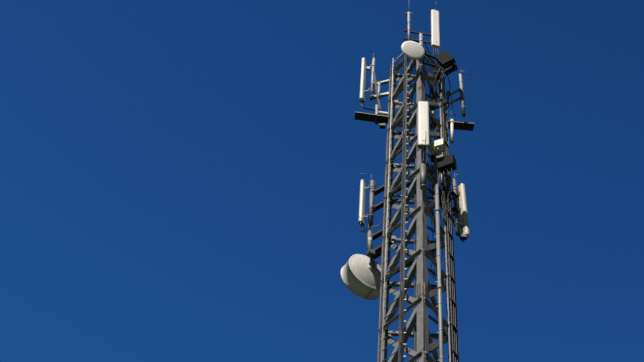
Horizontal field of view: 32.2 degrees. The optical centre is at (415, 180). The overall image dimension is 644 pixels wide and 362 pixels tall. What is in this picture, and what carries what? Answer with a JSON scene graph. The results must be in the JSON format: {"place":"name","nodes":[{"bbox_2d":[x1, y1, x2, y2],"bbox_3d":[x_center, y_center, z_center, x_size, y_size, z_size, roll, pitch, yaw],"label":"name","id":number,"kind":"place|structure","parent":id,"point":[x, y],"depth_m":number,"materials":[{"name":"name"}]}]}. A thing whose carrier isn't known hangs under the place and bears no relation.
{"place":"outdoors","nodes":[
{"label":"outdoors","id":0,"kind":"place"},
{"bbox_2d":[0,0,643,361],"label":"sky","id":1,"kind":"structure","parent":0,"point":[180,180],"materials":[{"name":"blue"}]},
{"bbox_2d":[340,1,473,361],"bbox_3d":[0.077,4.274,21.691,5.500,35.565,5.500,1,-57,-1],"label":"telecom tower","id":2,"kind":"structure","parent":0,"point":[367,277],"depth_m":27.51,"materials":[{"name":"metal"}]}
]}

